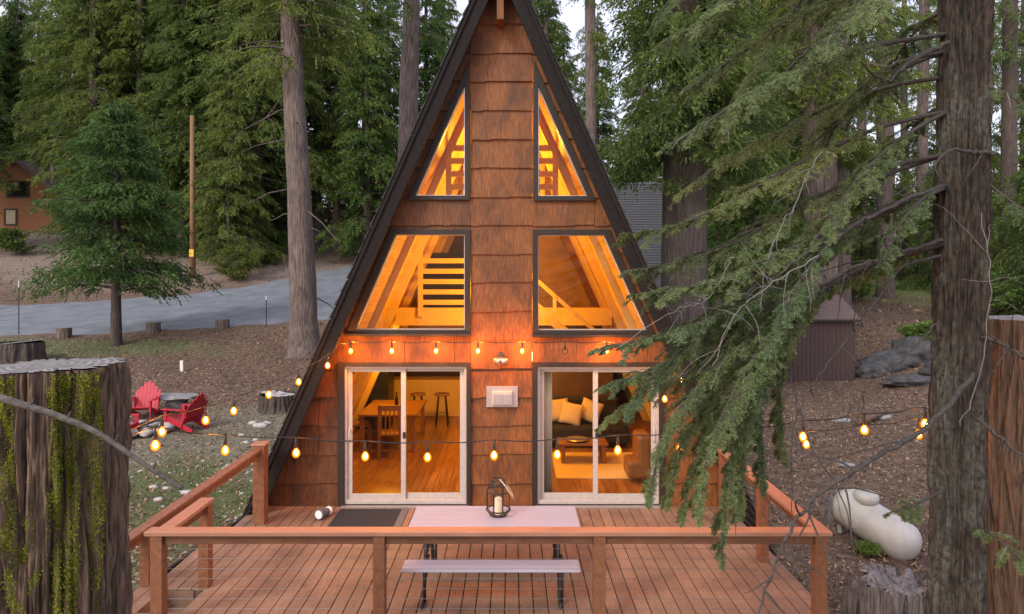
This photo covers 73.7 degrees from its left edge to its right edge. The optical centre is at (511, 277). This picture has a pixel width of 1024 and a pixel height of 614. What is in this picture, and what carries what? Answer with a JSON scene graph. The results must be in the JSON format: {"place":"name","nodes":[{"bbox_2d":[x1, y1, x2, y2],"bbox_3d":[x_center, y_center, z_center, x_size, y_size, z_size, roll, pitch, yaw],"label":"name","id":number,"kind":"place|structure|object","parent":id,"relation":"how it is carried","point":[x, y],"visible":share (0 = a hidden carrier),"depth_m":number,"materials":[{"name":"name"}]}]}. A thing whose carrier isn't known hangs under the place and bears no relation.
{"place":"outdoors","nodes":[
{"label":"outdoors","id":0,"kind":"place"},
{"bbox_2d":[0,265,352,335],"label":"road","id":1,"kind":"structure","parent":0,"point":[241,305],"depth_m":32.63,"materials":[{"name":"asphalt"}]},
{"bbox_2d":[0,0,1020,204],"label":"sky","id":2,"kind":"structure","parent":0,"point":[573,17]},
{"bbox_2d":[0,207,1023,613],"bbox_3d":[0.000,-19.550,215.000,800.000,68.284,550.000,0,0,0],"label":"ground","id":3,"kind":"structure","parent":0,"point":[28,261],"depth_m":20.02,"materials":[{"name":"soil"}]},
{"bbox_2d":[0,18,24,158],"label":"forest tree","id":4,"kind":"object","parent":3,"relation":"on","point":[3,134],"visible":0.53,"depth_m":76.51,"materials":[{"name":"green plant"}]},
{"bbox_2d":[0,13,30,150],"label":"forest tree","id":5,"kind":"object","parent":3,"relation":"on","point":[5,19],"visible":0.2,"depth_m":79.42,"materials":[{"name":"plant"}]},
{"bbox_2d":[0,0,34,157],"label":"forest tree","id":6,"kind":"object","parent":3,"relation":"on","point":[13,9],"visible":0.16,"depth_m":79.80,"materials":[{"name":"green plant"}]},
{"bbox_2d":[0,227,37,255],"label":"shrub","id":7,"kind":"object","parent":3,"relation":"on","point":[8,239],"visible":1,"depth_m":44.84,"materials":[{"name":"green plant"}]},
{"bbox_2d":[0,339,47,362],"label":"cedar stump","id":8,"kind":"object","parent":3,"relation":"on","point":[20,350],"visible":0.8,"depth_m":22.70,"materials":[{"name":"brown wood"}]},
{"bbox_2d":[2,0,63,158],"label":"forest tree","id":9,"kind":"object","parent":3,"relation":"on","point":[34,16],"visible":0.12,"depth_m":78.50,"materials":[{"name":"plant"}]},
{"bbox_2d":[0,154,69,231],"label":"house","id":10,"kind":"structure","parent":3,"relation":"on","point":[14,203],"depth_m":54.00,"materials":[{"name":"orange"}]},
{"bbox_2d":[9,0,74,168],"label":"forest tree","id":11,"kind":"object","parent":3,"relation":"on","point":[26,126],"visible":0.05,"depth_m":60.27,"materials":[{"name":"plant"}]},
{"bbox_2d":[0,0,121,243],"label":"forest tree","id":12,"kind":"object","parent":3,"relation":"on","point":[59,87],"visible":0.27,"depth_m":48.49,"materials":[{"name":"plant"}]},
{"bbox_2d":[0,357,132,613],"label":"cedar stump","id":13,"kind":"object","parent":3,"relation":"on","point":[65,489],"visible":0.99,"depth_m":3.76,"materials":[{"name":"brown plant"}]},
{"bbox_2d":[0,393,183,489],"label":"bare branch","id":14,"kind":"object","parent":13,"relation":"attached to","point":[18,403],"visible":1,"depth_m":3.33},
{"bbox_2d":[23,0,137,243],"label":"forest tree","id":15,"kind":"object","parent":3,"relation":"on","point":[91,49],"visible":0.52,"depth_m":46.73,"materials":[{"name":"plant"}]},
{"bbox_2d":[57,0,163,235],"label":"forest tree","id":16,"kind":"object","parent":3,"relation":"on","point":[112,47],"visible":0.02,"depth_m":49.19,"materials":[{"name":"plant"}]},
{"bbox_2d":[4,100,227,345],"bbox_3d":[-15.164,-1.966,25.870,7.195,9.621,7.550,0,0,0],"label":"fir tree","id":17,"kind":"object","parent":3,"relation":"on","point":[84,218],"visible":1,"depth_m":25.41,"materials":[{"name":"green plant"}]},
{"bbox_2d":[65,0,178,247],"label":"forest tree","id":18,"kind":"object","parent":3,"relation":"on","point":[133,36],"visible":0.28,"depth_m":47.38,"materials":[{"name":"plant"}]},
{"bbox_2d":[131,380,161,419],"bbox_3d":[-9.764,3.291,18.119,0.780,0.960,0.922,0,0,-10],"label":"adirondack chair","id":19,"kind":"object","parent":3,"relation":"on","point":[147,396],"visible":0.8,"depth_m":18.33,"materials":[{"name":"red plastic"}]},
{"bbox_2d":[130,417,176,436],"bbox_3d":[-8.896,3.608,16.600,1.306,0.359,1.274,0,0,0],"label":"fire pit","id":20,"kind":"object","parent":3,"relation":"on","point":[151,424],"visible":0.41,"depth_m":16.57,"materials":[{"name":"stone"}]},
{"bbox_2d":[110,0,204,244],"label":"forest tree","id":21,"kind":"object","parent":3,"relation":"on","point":[152,25],"visible":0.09,"depth_m":48.08,"materials":[{"name":"green plant"}]},
{"bbox_2d":[122,0,236,256],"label":"forest tree","id":22,"kind":"object","parent":3,"relation":"on","point":[174,71],"visible":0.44,"depth_m":45.77,"materials":[{"name":"plant"}]},
{"bbox_2d":[160,393,199,411],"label":"stone slab","id":23,"kind":"structure","parent":3,"relation":"on","point":[174,400],"depth_m":18.69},
{"bbox_2d":[130,0,231,253],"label":"forest tree","id":24,"kind":"object","parent":3,"relation":"on","point":[182,111],"visible":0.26,"depth_m":45.59,"materials":[{"name":"plant"}]},
{"bbox_2d":[160,393,208,431],"bbox_3d":[-8.066,3.327,16.963,0.922,0.960,0.780,0,0,18],"label":"adirondack chair","id":25,"kind":"object","parent":3,"relation":"on","point":[194,416],"visible":0.96,"depth_m":16.80,"materials":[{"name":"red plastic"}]},
{"bbox_2d":[189,115,195,276],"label":"utility pole","id":26,"kind":"object","parent":3,"relation":"on","point":[192,251],"visible":0.75,"depth_m":41.98,"materials":[{"name":"brown wood"}]},
{"bbox_2d":[156,20,237,251],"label":"forest tree","id":27,"kind":"object","parent":3,"relation":"on","point":[201,236],"visible":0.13,"depth_m":46.58,"materials":[{"name":"green plant"}]},
{"bbox_2d":[153,0,266,255],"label":"forest tree","id":28,"kind":"object","parent":3,"relation":"on","point":[209,3],"visible":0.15,"depth_m":46.13,"materials":[{"name":"plant"}]},
{"bbox_2d":[180,40,287,268],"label":"cedar tree","id":29,"kind":"object","parent":3,"relation":"on","point":[223,209],"visible":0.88,"depth_m":43.52,"materials":[{"name":"green plant"}]},
{"bbox_2d":[209,235,263,280],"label":"shrub","id":30,"kind":"object","parent":3,"relation":"on","point":[225,268],"visible":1,"depth_m":40.94,"materials":[{"name":"green plant"}]},
{"bbox_2d":[195,0,286,231],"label":"forest tree","id":31,"kind":"object","parent":3,"relation":"on","point":[240,212],"visible":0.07,"depth_m":47.26,"materials":[{"name":"plant"}]},
{"bbox_2d":[160,0,345,261],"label":"cedar tree","id":32,"kind":"object","parent":3,"relation":"on","point":[262,136],"visible":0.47,"depth_m":45.38,"materials":[{"name":"green plant"}]},
{"bbox_2d":[233,188,283,267],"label":"forest tree","id":33,"kind":"object","parent":3,"relation":"on","point":[265,228],"visible":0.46,"depth_m":45.83,"materials":[{"name":"green plant"}]},
{"bbox_2d":[213,38,315,234],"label":"forest tree","id":34,"kind":"object","parent":3,"relation":"on","point":[281,220],"visible":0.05,"depth_m":48.80,"materials":[{"name":"green plant"}]},
{"bbox_2d":[257,390,296,414],"bbox_3d":[-6.410,3.386,18.794,1.385,0.604,1.389,0,0,0],"label":"cedar stump","id":35,"kind":"object","parent":3,"relation":"on","point":[277,402],"visible":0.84,"depth_m":18.35,"materials":[{"name":"brown wood"}]},
{"bbox_2d":[201,0,392,360],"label":"cedar tree","id":36,"kind":"object","parent":3,"relation":"on","point":[291,56],"visible":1,"depth_m":24.65,"materials":[{"name":"green plant"}]},
{"bbox_2d":[266,0,371,248],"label":"forest tree","id":37,"kind":"object","parent":3,"relation":"on","point":[317,225],"visible":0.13,"depth_m":50.89,"materials":[{"name":"green wood"}]},
{"bbox_2d":[306,0,381,253],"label":"forest tree","id":38,"kind":"object","parent":3,"relation":"on","point":[336,209],"visible":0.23,"depth_m":50.22,"materials":[{"name":"plant"}]},
{"bbox_2d":[314,0,398,259],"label":"forest tree","id":39,"kind":"object","parent":3,"relation":"on","point":[359,157],"visible":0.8,"depth_m":47.33,"materials":[{"name":"green plant"}]},
{"bbox_2d":[342,0,401,213],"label":"forest tree","id":40,"kind":"object","parent":3,"relation":"on","point":[396,57],"visible":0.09,"depth_m":57.33,"materials":[{"name":"plant"}]},
{"bbox_2d":[366,0,454,161],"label":"cedar tree","id":41,"kind":"object","parent":3,"relation":"on","point":[410,26],"visible":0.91,"depth_m":30.64,"materials":[{"name":"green plant"}]},
{"bbox_2d":[374,0,451,200],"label":"forest tree","id":42,"kind":"object","parent":3,"relation":"on","point":[426,56],"visible":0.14,"depth_m":51.43,"materials":[{"name":"green plant"}]},
{"bbox_2d":[419,0,462,107],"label":"forest tree","id":43,"kind":"object","parent":3,"relation":"on","point":[450,12],"visible":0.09,"depth_m":69.78,"materials":[{"name":"plant"}]},
{"bbox_2d":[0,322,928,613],"bbox_3d":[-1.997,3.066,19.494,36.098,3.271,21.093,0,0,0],"label":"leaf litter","id":44,"kind":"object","parent":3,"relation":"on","point":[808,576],"visible":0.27,"depth_m":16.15,"materials":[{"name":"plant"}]},
{"bbox_2d":[28,257,930,576],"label":"grass","id":45,"kind":"structure","parent":3,"relation":"on","point":[246,485],"depth_m":13.88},
{"bbox_2d":[132,506,827,613],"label":"deck","id":46,"kind":"structure","parent":3,"relation":"on","point":[287,577],"depth_m":7.72,"materials":[{"name":"stained wood"}]},
{"bbox_2d":[128,441,269,585],"bbox_3d":[-3.895,2.960,8.097,0.244,1.320,3.159,0,0,16],"label":"stair railing","id":47,"kind":"object","parent":46,"relation":"on","point":[256,455],"visible":0.65,"depth_m":8.65,"materials":[{"name":"brown wood"}]},
{"bbox_2d":[327,509,408,526],"bbox_3d":[-2.020,3.409,9.580,1.000,0.015,0.920,0,0,0],"label":"doormat","id":48,"kind":"object","parent":46,"relation":"on","point":[369,518],"visible":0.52,"depth_m":9.62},
{"bbox_2d":[144,448,832,613],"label":"deck railing","id":49,"kind":"object","parent":46,"relation":"on","point":[205,535],"visible":0.87,"depth_m":6.65,"materials":[{"name":"brown wood"}]},
{"bbox_2d":[401,506,580,608],"bbox_3d":[-0.195,3.051,7.635,1.870,0.742,1.410,0,0,0],"label":"picnic table","id":50,"kind":"object","parent":46,"relation":"on","point":[480,516],"visible":0.8,"depth_m":7.37,"materials":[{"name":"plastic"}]},
{"bbox_2d":[486,477,513,517],"bbox_3d":[-0.136,2.464,7.672,0.321,0.428,0.302,0,0,0],"label":"lantern","id":51,"kind":"object","parent":50,"relation":"on","point":[498,504],"visible":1,"depth_m":7.63,"materials":[{"name":"black metal"}]},
{"bbox_2d":[0,228,998,337],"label":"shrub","id":52,"kind":"object","parent":3,"relation":"on","point":[918,320],"visible":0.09,"depth_m":36.88,"materials":[{"name":"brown plant"}]},
{"bbox_2d":[241,0,776,555],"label":"frame cabin","id":53,"kind":"object","parent":3,"relation":"on","point":[501,180],"visible":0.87,"depth_m":10.23,"materials":[{"name":"wood"}]},
{"bbox_2d":[131,343,339,435],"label":"string lights","id":54,"kind":"object","parent":53,"relation":"hanging from","point":[205,421],"visible":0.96,"depth_m":7.96,"materials":[{"name":"black metal"}]},
{"bbox_2d":[364,372,393,429],"bbox_3d":[-3.050,2.534,15.550,0.600,1.728,0.700,0,0,0],"label":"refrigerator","id":55,"kind":"object","parent":53,"relation":"attached to","point":[383,388],"visible":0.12,"depth_m":15.20,"materials":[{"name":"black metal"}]},
{"bbox_2d":[378,405,400,458],"bbox_3d":[-2.300,2.898,12.950,0.440,1.000,0.420,0,0,-5],"label":"dining chair","id":56,"kind":"object","parent":53,"relation":"on","point":[389,431],"visible":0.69,"depth_m":12.75,"materials":[{"name":"brown wood"}]},
{"bbox_2d":[357,400,426,451],"bbox_3d":[-2.420,3.029,14.000,1.150,0.738,1.600,0,0,0],"label":"dining table","id":57,"kind":"object","parent":53,"relation":"on","point":[414,408],"visible":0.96,"depth_m":13.62,"materials":[{"name":"brown wood"}]},
{"bbox_2d":[337,361,470,509],"bbox_3d":[-1.609,2.362,10.250,1.987,2.173,0.300,0,0,0],"label":"sliding door","id":58,"kind":"structure","parent":53,"relation":"in","point":[346,498],"depth_m":10.22,"materials":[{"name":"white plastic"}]},
{"bbox_2d":[344,229,470,336],"bbox_3d":[-1.558,0.086,10.265,1.891,1.595,0.230,0,0,0],"label":"window","id":59,"kind":"structure","parent":53,"relation":"in","point":[353,330],"depth_m":10.19,"materials":[{"name":"glass"}]},
{"bbox_2d":[407,61,469,199],"bbox_3d":[-1.095,-2.198,10.283,0.934,2.087,0.195,0,0,0],"label":"window","id":60,"kind":"structure","parent":53,"relation":"in","point":[464,85],"depth_m":10.19,"materials":[{"name":"metal"}]},
{"bbox_2d":[423,253,463,307],"bbox_3d":[-1.375,0.074,15.500,1.250,1.248,0.400,0,0,0],"label":"slatted loft railing","id":61,"kind":"object","parent":53,"relation":"on","point":[444,276],"visible":0.24,"depth_m":15.30,"materials":[{"name":"wood"}]},
{"bbox_2d":[341,341,654,354],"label":"string lights","id":62,"kind":"object","parent":53,"relation":"hanging from","point":[435,350],"visible":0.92,"depth_m":9.97,"materials":[{"name":"black metal"}]},
{"bbox_2d":[544,372,551,491],"bbox_3d":[0.513,2.365,10.463,0.205,2.050,0.050,0,0,0],"label":"curtain","id":63,"kind":"object","parent":53,"relation":"hanging from","point":[547,431],"visible":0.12,"depth_m":10.46,"materials":[{"name":"white fabric"}]},
{"bbox_2d":[534,61,595,200],"bbox_3d":[0.791,-2.191,10.283,0.928,2.100,0.195,0,0,0],"label":"window","id":64,"kind":"structure","parent":53,"relation":"in","point":[539,86],"depth_m":10.19,"materials":[{"name":"metal"}]},
{"bbox_2d":[552,396,628,443],"bbox_3d":[1.275,2.910,13.975,2.110,0.820,0.950,0,0,0],"label":"sofa","id":65,"kind":"object","parent":53,"relation":"on","point":[584,428],"visible":0.34,"depth_m":13.54,"materials":[{"name":"fabric"}]},
{"bbox_2d":[558,400,583,425],"bbox_3d":[1.200,2.760,13.800,0.518,0.509,0.182,0,0,11],"label":"cushion","id":66,"kind":"object","parent":65,"relation":"on","point":[571,413],"visible":0.98,"depth_m":13.75,"materials":[{"name":"beige fabric"}]},
{"bbox_2d":[532,229,655,336],"bbox_3d":[1.233,0.093,10.265,1.862,1.608,0.230,0,0,0],"label":"window","id":67,"kind":"structure","parent":53,"relation":"in","point":[606,234],"depth_m":10.19,"materials":[{"name":"glass"}]},
{"bbox_2d":[532,362,664,509],"bbox_3d":[1.292,2.362,10.250,1.979,2.173,0.300,0,0,0],"label":"sliding door","id":68,"kind":"structure","parent":53,"relation":"in","point":[594,499],"depth_m":10.22,"materials":[{"name":"white plastic"}]},
{"bbox_2d":[552,452,650,478],"bbox_3d":[1.675,3.392,12.350,1.850,0.013,1.700,0,0,0],"label":"rug","id":69,"kind":"object","parent":53,"relation":"on","point":[577,465],"visible":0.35,"depth_m":12.20,"materials":[{"name":"beige fabric"}]},
{"bbox_2d":[557,438,608,463],"bbox_3d":[1.300,3.209,12.600,0.900,0.378,0.500,0,0,0],"label":"coffee table","id":70,"kind":"object","parent":69,"relation":"on","point":[602,443],"visible":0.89,"depth_m":12.39,"materials":[{"name":"brown wood"}]},
{"bbox_2d":[623,429,650,477],"bbox_3d":[2.100,2.960,11.460,0.400,0.720,0.520,0,0,0],"label":"armchair","id":71,"kind":"object","parent":53,"relation":"in","point":[636,463],"visible":0.94,"depth_m":11.21,"materials":[{"name":"brown leather"}]},
{"bbox_2d":[532,0,583,114],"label":"forest tree","id":72,"kind":"object","parent":3,"relation":"on","point":[548,21],"visible":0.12,"depth_m":49.56,"materials":[{"name":"plant"}]},
{"bbox_2d":[553,31,585,124],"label":"forest tree","id":73,"kind":"object","parent":3,"relation":"on","point":[568,47],"visible":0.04,"depth_m":61.75,"materials":[{"name":"green plant"}]},
{"bbox_2d":[559,0,630,144],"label":"pine tree","id":74,"kind":"object","parent":3,"relation":"on","point":[591,37],"visible":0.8,"depth_m":35.75,"materials":[{"name":"plant"}]},
{"bbox_2d":[575,12,624,178],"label":"forest tree","id":75,"kind":"object","parent":3,"relation":"on","point":[603,132],"visible":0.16,"depth_m":74.54,"materials":[{"name":"green wood"}]},
{"bbox_2d":[613,0,661,176],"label":"forest tree","id":76,"kind":"object","parent":3,"relation":"on","point":[640,93],"visible":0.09,"depth_m":87.79,"materials":[{"name":"plant"}]},
{"bbox_2d":[613,182,662,293],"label":"house","id":77,"kind":"structure","parent":3,"relation":"on","point":[644,212],"depth_m":29.07,"materials":[{"name":"grey"}]},
{"bbox_2d":[590,0,800,386],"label":"cedar tree","id":78,"kind":"object","parent":3,"relation":"on","point":[665,122],"visible":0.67,"depth_m":16.45,"materials":[{"name":"green plant"}]},
{"bbox_2d":[661,0,801,314],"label":"forest tree","id":79,"kind":"object","parent":3,"relation":"on","point":[719,301],"visible":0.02,"depth_m":29.31,"materials":[{"name":"plant"}]},
{"bbox_2d":[706,4,813,378],"bbox_3d":[8.312,-2.989,24.223,4.958,13.202,4.947,0,0,44],"label":"forest tree","id":80,"kind":"object","parent":3,"relation":"on","point":[760,206],"visible":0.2,"depth_m":23.52,"materials":[{"name":"green plant"}]},
{"bbox_2d":[709,0,852,273],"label":"forest tree","id":81,"kind":"object","parent":3,"relation":"on","point":[792,107],"visible":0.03,"depth_m":34.90,"materials":[{"name":"green plant"}]},
{"bbox_2d":[741,294,860,381],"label":"shed","id":82,"kind":"structure","parent":3,"relation":"on","point":[818,346],"depth_m":23.00,"materials":[{"name":"paint"}]},
{"bbox_2d":[588,0,1023,613],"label":"fir tree","id":83,"kind":"object","parent":3,"relation":"on","point":[772,306],"visible":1,"depth_m":5.12,"materials":[{"name":"green plant"}]},
{"bbox_2d":[741,0,936,293],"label":"cedar tree","id":84,"kind":"object","parent":3,"relation":"on","point":[813,97],"visible":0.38,"depth_m":26.31,"materials":[{"name":"green plant"}]},
{"bbox_2d":[788,0,918,308],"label":"cedar tree","id":85,"kind":"object","parent":3,"relation":"on","point":[847,296],"visible":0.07,"depth_m":31.59,"materials":[{"name":"green plant"}]},
{"bbox_2d":[842,574,869,613],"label":"cedar stump","id":86,"kind":"object","parent":3,"relation":"on","point":[850,604],"visible":0.48,"depth_m":8.56,"materials":[{"name":"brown wood"}]},
{"bbox_2d":[851,539,884,556],"bbox_3d":[5.721,4.426,10.982,0.510,0.330,0.486,0,0,0],"label":"shrub","id":87,"kind":"object","parent":3,"relation":"on","point":[866,548],"visible":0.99,"depth_m":10.92,"materials":[{"name":"green plant"}]},
{"bbox_2d":[855,363,886,378],"bbox_3d":[12.200,3.225,23.303,1.122,0.587,0.760,0,0,0],"label":"boulder","id":88,"kind":"object","parent":3,"relation":"on","point":[871,367],"visible":0.78,"depth_m":23.03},
{"bbox_2d":[828,489,921,560],"bbox_3d":[6.056,4.146,11.400,1.403,1.289,0.766,0,0,44],"label":"propane tank","id":89,"kind":"object","parent":3,"relation":"on","point":[894,536],"visible":0.91,"depth_m":11.17,"materials":[{"name":"metal"}]},
{"bbox_2d":[849,141,916,277],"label":"forest tree","id":90,"kind":"object","parent":3,"relation":"on","point":[860,213],"visible":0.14,"depth_m":43.39,"materials":[{"name":"green plant"}]},
{"bbox_2d":[857,348,921,373],"bbox_3d":[13.240,3.057,23.942,2.100,1.072,1.282,0,0,0],"label":"boulder","id":91,"kind":"object","parent":3,"relation":"on","point":[887,358],"visible":0.62,"depth_m":23.64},
{"bbox_2d":[858,561,926,613],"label":"cedar stump","id":92,"kind":"object","parent":3,"relation":"on","point":[891,590],"visible":0.91,"depth_m":8.18,"materials":[{"name":"grey wood"}]},
{"bbox_2d":[850,0,938,298],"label":"pine tree","id":93,"kind":"object","parent":3,"relation":"on","point":[882,200],"visible":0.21,"depth_m":35.69,"materials":[{"name":"plant"}]},
{"bbox_2d":[867,169,932,282],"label":"forest tree","id":94,"kind":"object","parent":3,"relation":"on","point":[902,272],"visible":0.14,"depth_m":41.68,"materials":[{"name":"green plant"}]},
{"bbox_2d":[865,0,939,247],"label":"forest tree","id":95,"kind":"object","parent":3,"relation":"on","point":[905,94],"visible":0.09,"depth_m":59.80,"materials":[{"name":"plant"}]},
{"bbox_2d":[880,374,930,386],"bbox_3d":[12.742,3.347,21.997,1.753,0.471,0.942,0,0,0],"label":"boulder","id":96,"kind":"object","parent":3,"relation":"on","point":[899,380],"visible":0.88,"depth_m":21.75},
{"bbox_2d":[891,335,930,362],"bbox_3d":[14.706,2.744,24.819,1.727,1.315,1.404,0,0,28],"label":"boulder","id":97,"kind":"object","parent":3,"relation":"on","point":[905,345],"visible":0.44,"depth_m":24.43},
{"bbox_2d":[895,319,931,339],"bbox_3d":[15.251,2.235,25.042,2.115,1.346,2.031,0,0,-28],"label":"shrub","id":98,"kind":"object","parent":3,"relation":"on","point":[921,328],"visible":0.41,"depth_m":25.03,"materials":[{"name":"green plant"}]},
{"bbox_2d":[895,161,934,291],"bbox_3d":[24.185,-2.846,38.179,4.739,8.569,4.684,0,0,-40],"label":"forest tree","id":99,"kind":"object","parent":3,"relation":"on","point":[927,235],"visible":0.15,"depth_m":38.16,"materials":[{"name":"green plant"}]},
{"bbox_2d":[891,0,939,273],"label":"pine tree","id":100,"kind":"object","parent":3,"relation":"on","point":[925,6],"visible":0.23,"depth_m":43.74,"materials":[{"name":"plant"}]},
{"bbox_2d":[893,122,937,251],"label":"forest tree","id":101,"kind":"object","parent":3,"relation":"on","point":[933,146],"visible":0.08,"depth_m":57.49,"materials":[{"name":"green plant"}]},
{"bbox_2d":[925,269,1023,313],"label":"shrub","id":102,"kind":"object","parent":3,"relation":"on","point":[1008,296],"visible":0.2,"depth_m":29.23,"materials":[{"name":"green plant"}]},
{"bbox_2d":[987,315,1023,613],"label":"cedar stump","id":103,"kind":"object","parent":3,"relation":"on","point":[1006,516],"visible":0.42,"depth_m":6.24,"materials":[{"name":"brown wood"}]},
{"bbox_2d":[132,407,927,460],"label":"string lights","id":104,"kind":"object","parent":103,"relation":"hanging from","point":[155,444],"visible":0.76,"depth_m":6.74,"materials":[{"name":"yellow metal"}]},
{"bbox_2d":[989,168,1023,283],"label":"forest tree","id":105,"kind":"object","parent":3,"relation":"on","point":[992,245],"visible":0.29,"depth_m":33.93,"materials":[{"name":"green plant"}]},
{"bbox_2d":[990,0,1023,295],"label":"pine tree","id":106,"kind":"object","parent":3,"relation":"on","point":[1010,13],"visible":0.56,"depth_m":33.69,"materials":[{"name":"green plant"}]},
{"bbox_2d":[990,138,1023,315],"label":"forest tree","id":107,"kind":"object","parent":3,"relation":"on","point":[1017,176],"visible":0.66,"depth_m":30.44,"materials":[{"name":"green plant"}]},
{"bbox_2d":[991,0,1023,224],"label":"forest tree","id":108,"kind":"object","parent":3,"relation":"on","point":[1021,122],"visible":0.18,"depth_m":48.58,"materials":[{"name":"green wood"}]},
{"bbox_2d":[991,0,1023,251],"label":"forest tree","id":109,"kind":"object","parent":3,"relation":"on","point":[1022,74],"visible":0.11,"depth_m":56.07,"materials":[{"name":"plant"}]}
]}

